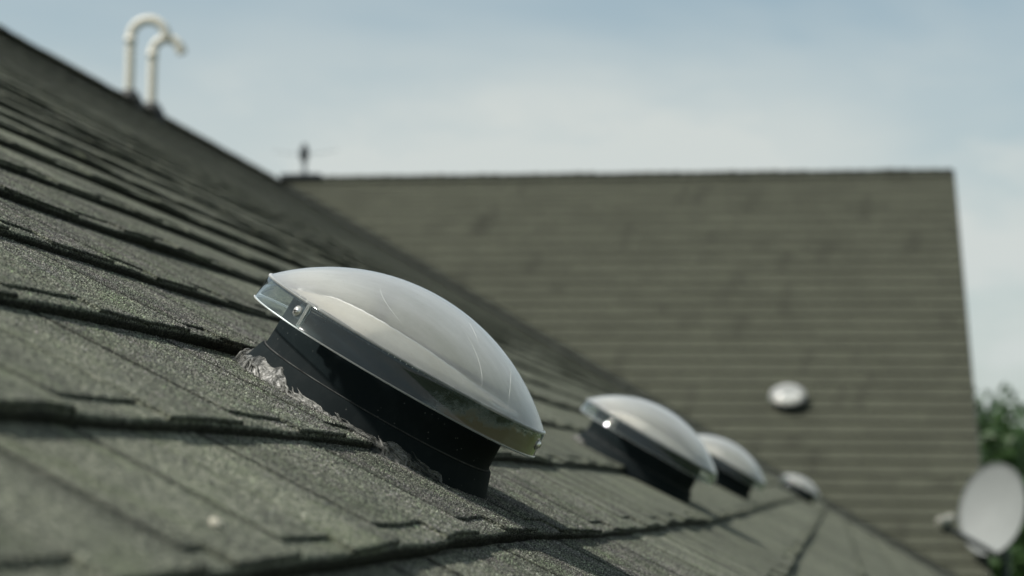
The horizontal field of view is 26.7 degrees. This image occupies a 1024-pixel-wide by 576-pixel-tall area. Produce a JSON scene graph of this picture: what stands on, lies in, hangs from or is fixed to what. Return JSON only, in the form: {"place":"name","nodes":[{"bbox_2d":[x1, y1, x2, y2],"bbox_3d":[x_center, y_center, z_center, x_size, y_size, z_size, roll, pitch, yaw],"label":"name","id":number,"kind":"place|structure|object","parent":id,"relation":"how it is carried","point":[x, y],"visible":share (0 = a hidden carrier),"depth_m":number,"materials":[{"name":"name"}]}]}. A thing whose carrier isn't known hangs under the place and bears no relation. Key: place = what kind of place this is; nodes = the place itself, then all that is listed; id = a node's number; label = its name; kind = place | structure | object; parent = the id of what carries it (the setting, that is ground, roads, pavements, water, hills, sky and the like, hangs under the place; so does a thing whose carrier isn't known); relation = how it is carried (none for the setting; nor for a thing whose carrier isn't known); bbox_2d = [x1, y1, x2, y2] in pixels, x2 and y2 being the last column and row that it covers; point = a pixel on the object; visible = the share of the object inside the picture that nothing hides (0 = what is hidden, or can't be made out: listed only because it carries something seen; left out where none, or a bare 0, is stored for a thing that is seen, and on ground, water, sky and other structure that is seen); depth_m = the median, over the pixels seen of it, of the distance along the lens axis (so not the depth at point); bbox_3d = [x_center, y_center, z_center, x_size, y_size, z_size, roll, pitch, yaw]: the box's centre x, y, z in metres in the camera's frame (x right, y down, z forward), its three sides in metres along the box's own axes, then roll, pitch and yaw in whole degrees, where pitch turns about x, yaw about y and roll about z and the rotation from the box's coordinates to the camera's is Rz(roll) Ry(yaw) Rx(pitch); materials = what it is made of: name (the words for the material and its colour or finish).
{"place":"outdoors","nodes":[
{"label":"outdoors","id":0,"kind":"place"},
{"bbox_2d":[0,25,990,575],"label":"house","id":1,"kind":"structure","parent":0,"point":[150,425],"depth_m":6.29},
{"bbox_2d":[121,15,171,110],"bbox_3d":[-3.103,-1.889,18.124,0.482,0.819,0.260,0,-5,3],"label":"vent pipe","id":2,"kind":"object","parent":1,"relation":"on","point":[136,25],"visible":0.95,"depth_m":18.11,"materials":[{"name":"plastic"}]},
{"bbox_2d":[144,35,186,121],"bbox_3d":[-3.033,-1.811,18.656,0.426,0.781,0.260,1,-5,0],"label":"vent pipe","id":3,"kind":"object","parent":1,"relation":"on","point":[152,57],"visible":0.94,"depth_m":18.63,"materials":[{"name":"plastic"}]},
{"bbox_2d":[209,518,222,529],"bbox_3d":[-0.145,0.115,1.054,0.008,0.005,0.006,30,0,10],"label":"pebble","id":4,"kind":"object","parent":1,"relation":"on","point":[216,522],"visible":1,"depth_m":1.05,"materials":[{"name":"white stone"}]},
{"bbox_2d":[275,143,335,178],"bbox_3d":[-2.201,-1.340,22.803,0.721,0.385,0.200,0,-5,9],"label":"roof antenna","id":5,"kind":"object","parent":1,"relation":"on","point":[304,156],"visible":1,"depth_m":22.75,"materials":[{"name":"grey metal"}]},
{"bbox_2d":[230,267,545,498],"bbox_3d":[-0.109,0.085,1.976,0.298,0.177,0.296,30,0,10],"label":"tubular skylight","id":6,"kind":"object","parent":1,"relation":"attached to","point":[416,378],"visible":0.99,"depth_m":1.88,"materials":[{"name":"plastic"}]},
{"bbox_2d":[571,395,716,503],"bbox_3d":[0.259,0.314,4.197,0.298,0.177,0.296,30,0,7],"label":"tubular skylight","id":7,"kind":"object","parent":1,"relation":"attached to","point":[657,447],"visible":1,"depth_m":4.10,"materials":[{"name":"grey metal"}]},
{"bbox_2d":[697,435,765,500],"bbox_3d":[0.643,0.558,6.656,0.298,0.177,0.296,30,0,-3],"label":"tubular skylight","id":8,"kind":"object","parent":1,"relation":"on","point":[738,472],"visible":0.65,"depth_m":6.56,"materials":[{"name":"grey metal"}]},
{"bbox_2d":[769,384,805,412],"bbox_3d":[2.404,0.955,18.763,0.322,0.191,0.320,-6,33,0],"label":"tubular skylight","id":9,"kind":"object","parent":1,"relation":"on","point":[787,398],"visible":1,"depth_m":18.73,"materials":[{"name":"white plastic"}]},
{"bbox_2d":[780,474,819,503],"bbox_3d":[1.921,1.351,14.413,0.298,0.177,0.296,30,0,-13],"label":"tubular skylight","id":10,"kind":"object","parent":1,"relation":"attached to","point":[803,488],"visible":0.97,"depth_m":14.32,"materials":[{"name":"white plastic"}]},
{"bbox_2d":[936,463,1023,575],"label":"satellite dish","id":11,"kind":"object","parent":1,"relation":"attached to","point":[991,512],"visible":1,"depth_m":16.89,"materials":[{"name":"grey metal"}]},
{"bbox_2d":[0,0,1023,425],"label":"sky","id":12,"kind":"structure","parent":0,"point":[393,87],"materials":[{"name":"blue"}]},
{"label":"ground","id":13,"kind":"structure","parent":0,"visible":0},
{"bbox_2d":[974,382,1023,575],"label":"leafy tree","id":14,"kind":"object","parent":13,"relation":"on","point":[1001,439],"visible":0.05,"depth_m":31.86,"materials":[{"name":"green plant"}]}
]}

